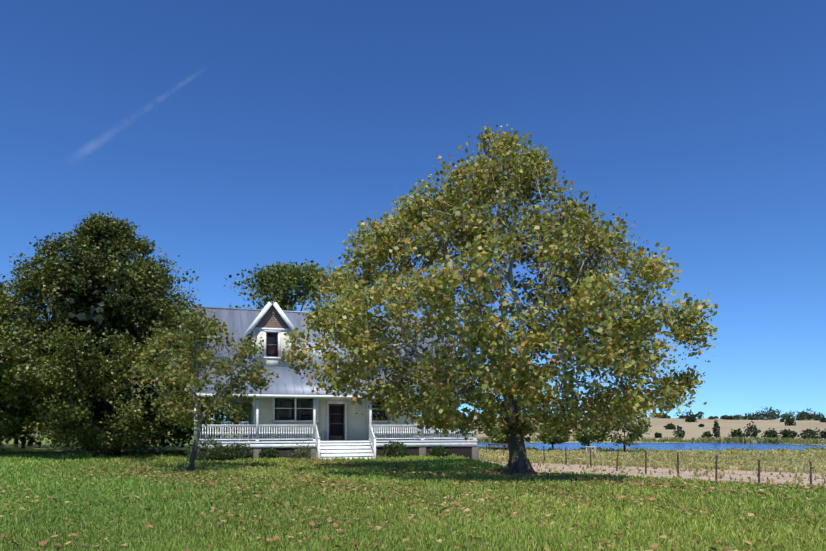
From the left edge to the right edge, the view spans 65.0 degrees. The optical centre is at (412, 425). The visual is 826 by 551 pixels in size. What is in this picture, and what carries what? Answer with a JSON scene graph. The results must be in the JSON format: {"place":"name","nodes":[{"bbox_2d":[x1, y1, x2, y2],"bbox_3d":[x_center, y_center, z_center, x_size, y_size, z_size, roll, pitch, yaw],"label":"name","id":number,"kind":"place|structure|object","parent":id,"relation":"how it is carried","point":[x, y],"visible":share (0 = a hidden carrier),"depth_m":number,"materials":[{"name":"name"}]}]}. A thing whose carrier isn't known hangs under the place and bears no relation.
{"place":"outdoors","nodes":[
{"label":"outdoors","id":0,"kind":"place"},
{"bbox_2d":[202,333,470,457],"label":"house","id":1,"kind":"structure","parent":0,"point":[289,414],"depth_m":39.59,"materials":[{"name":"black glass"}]},
{"bbox_2d":[255,304,289,328],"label":"gable shingles","id":2,"kind":"object","parent":1,"relation":"attached to","point":[271,318],"visible":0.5,"depth_m":39.20,"materials":[{"name":"wood"}]},
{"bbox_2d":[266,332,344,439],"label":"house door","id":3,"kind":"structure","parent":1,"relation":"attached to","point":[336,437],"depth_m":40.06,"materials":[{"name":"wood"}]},
{"bbox_2d":[189,301,470,402],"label":"roof","id":4,"kind":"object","parent":1,"relation":"attached to","point":[286,382],"visible":0.15,"depth_m":40.30,"materials":[{"name":"grey metal"}]},
{"bbox_2d":[248,330,412,440],"bbox_3d":[-5.918,-3.334,44.177,16.560,8.450,13.500,0,0,-16],"label":"house siding","id":5,"kind":"object","parent":1,"relation":"attached to","point":[357,426],"visible":0.21,"depth_m":39.85,"materials":[{"name":"white wood"}]},
{"bbox_2d":[199,446,471,459],"bbox_3d":[-5.925,2.171,44.201,16.500,1.840,13.450,0,0,-16],"label":"porch skirting","id":6,"kind":"object","parent":1,"relation":"attached to","point":[415,451],"visible":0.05,"depth_m":38.44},
{"bbox_2d":[195,446,478,460],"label":"foundation piers","id":7,"kind":"structure","parent":1,"relation":"attached to","point":[474,454],"depth_m":39.01,"materials":[{"name":"grey concrete"}]},
{"bbox_2d":[198,437,477,456],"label":"house floor","id":8,"kind":"structure","parent":0,"point":[340,441],"depth_m":37.56,"materials":[{"name":"white paint"}]},
{"bbox_2d":[0,416,825,550],"bbox_3d":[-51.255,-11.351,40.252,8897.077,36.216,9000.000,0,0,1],"label":"ground","id":9,"kind":"structure","parent":0,"point":[693,429],"depth_m":39.06,"materials":[{"name":"green plant"}]},
{"bbox_2d":[0,274,90,450],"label":"oak tree","id":10,"kind":"object","parent":9,"relation":"on","point":[9,423],"visible":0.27,"depth_m":38.89,"materials":[{"name":"green plant"}]},
{"bbox_2d":[1,262,181,450],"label":"oak tree","id":11,"kind":"object","parent":9,"relation":"on","point":[145,408],"visible":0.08,"depth_m":46.67,"materials":[{"name":"green plant"}]},
{"bbox_2d":[0,209,230,456],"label":"oak tree","id":12,"kind":"object","parent":9,"relation":"on","point":[42,370],"visible":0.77,"depth_m":36.82,"materials":[{"name":"green plant"}]},
{"bbox_2d":[113,306,278,470],"bbox_3d":[-9.058,-1.362,27.441,6.458,7.114,6.716,0,0,1],"label":"tree","id":13,"kind":"object","parent":9,"relation":"on","point":[226,391],"visible":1,"depth_m":26.81,"materials":[{"name":"green plant"}]},
{"bbox_2d":[224,259,367,311],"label":"tree","id":14,"kind":"object","parent":9,"relation":"on","point":[278,282],"visible":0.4,"depth_m":56.83,"materials":[{"name":"green plant"}]},
{"bbox_2d":[288,442,315,458],"bbox_3d":[-6.225,1.409,36.418,1.558,1.263,1.136,0,0,1],"label":"perennial bush","id":15,"kind":"object","parent":9,"relation":"on","point":[303,450],"visible":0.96,"depth_m":36.39,"materials":[{"name":"green plant"}]},
{"bbox_2d":[185,437,450,460],"bbox_3d":[-4.883,1.338,36.509,15.049,1.479,2.079,0,0,-16],"label":"bush","id":16,"kind":"object","parent":9,"relation":"on","point":[218,450],"visible":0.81,"depth_m":35.26,"materials":[{"name":"green plant"}]},
{"bbox_2d":[190,302,476,459],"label":"white trim","id":17,"kind":"structure","parent":9,"relation":"on","point":[372,438],"depth_m":37.76,"materials":[{"name":"white wood"}]},
{"bbox_2d":[0,449,825,550],"bbox_3d":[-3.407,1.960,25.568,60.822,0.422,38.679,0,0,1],"label":"grass lawn","id":18,"kind":"structure","parent":9,"relation":"on","point":[42,543],"depth_m":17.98,"materials":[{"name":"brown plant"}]},
{"bbox_2d":[0,391,825,448],"bbox_3d":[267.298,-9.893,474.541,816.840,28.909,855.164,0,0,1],"label":"treeline","id":19,"kind":"object","parent":9,"relation":"on","point":[753,430],"depth_m":177.33,"materials":[{"name":"green plant"}]},
{"bbox_2d":[487,444,507,449],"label":"bench","id":20,"kind":"object","parent":9,"relation":"on","point":[489,447],"depth_m":95.69,"materials":[{"name":"grey wood"}]},
{"bbox_2d":[279,121,717,474],"bbox_3d":[3.264,-4.769,25.199,14.928,14.028,14.702,0,0,-42],"label":"sycamore tree","id":21,"kind":"object","parent":9,"relation":"on","point":[437,405],"visible":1,"depth_m":22.08,"materials":[{"name":"green plant"}]},
{"bbox_2d":[489,426,507,448],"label":"pond tree","id":22,"kind":"object","parent":9,"relation":"on","point":[501,440],"visible":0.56,"depth_m":97.37,"materials":[{"name":"green plant"}]},
{"bbox_2d":[536,424,571,449],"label":"pond tree","id":23,"kind":"object","parent":9,"relation":"on","point":[555,435],"visible":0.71,"depth_m":97.29,"materials":[{"name":"green plant"}]},
{"bbox_2d":[571,419,609,445],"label":"pond tree","id":24,"kind":"object","parent":9,"relation":"on","point":[587,435],"visible":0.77,"depth_m":98.02,"materials":[{"name":"green plant"}]},
{"bbox_2d":[585,446,595,455],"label":"bench","id":25,"kind":"object","parent":9,"relation":"on","point":[586,447],"visible":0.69,"depth_m":69.38,"materials":[{"name":"grey wood"}]},
{"bbox_2d":[596,412,651,451],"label":"pond tree","id":26,"kind":"object","parent":9,"relation":"on","point":[636,429],"visible":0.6,"depth_m":91.52,"materials":[{"name":"green plant"}]},
{"bbox_2d":[432,436,825,451],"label":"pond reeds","id":27,"kind":"object","parent":9,"relation":"on","point":[775,440],"depth_m":152.53,"materials":[{"name":"green plant"}]},
{"bbox_2d":[486,444,823,483],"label":"fence posts","id":28,"kind":"object","parent":9,"relation":"on","point":[678,464],"visible":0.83,"depth_m":35.43,"materials":[{"name":"brown wood"}]},
{"bbox_2d":[0,0,825,418],"label":"sky","id":29,"kind":"structure","parent":0,"point":[236,135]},
{"bbox_2d":[477,442,825,450],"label":"pond water","id":30,"kind":"structure","parent":0,"point":[680,446],"depth_m":135.46,"materials":[{"name":"blue liquid"}]},
{"bbox_2d":[479,448,825,486],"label":"field","id":31,"kind":"structure","parent":0,"point":[706,459],"depth_m":59.55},
{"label":"oak tree","id":32,"kind":"object","parent":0,"visible":0},
{"bbox_2d":[0,245,165,423],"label":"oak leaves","id":33,"kind":"object","parent":32,"relation":"attached to","point":[98,321],"visible":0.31,"depth_m":38.01,"materials":[{"name":"green plant"}]}
]}

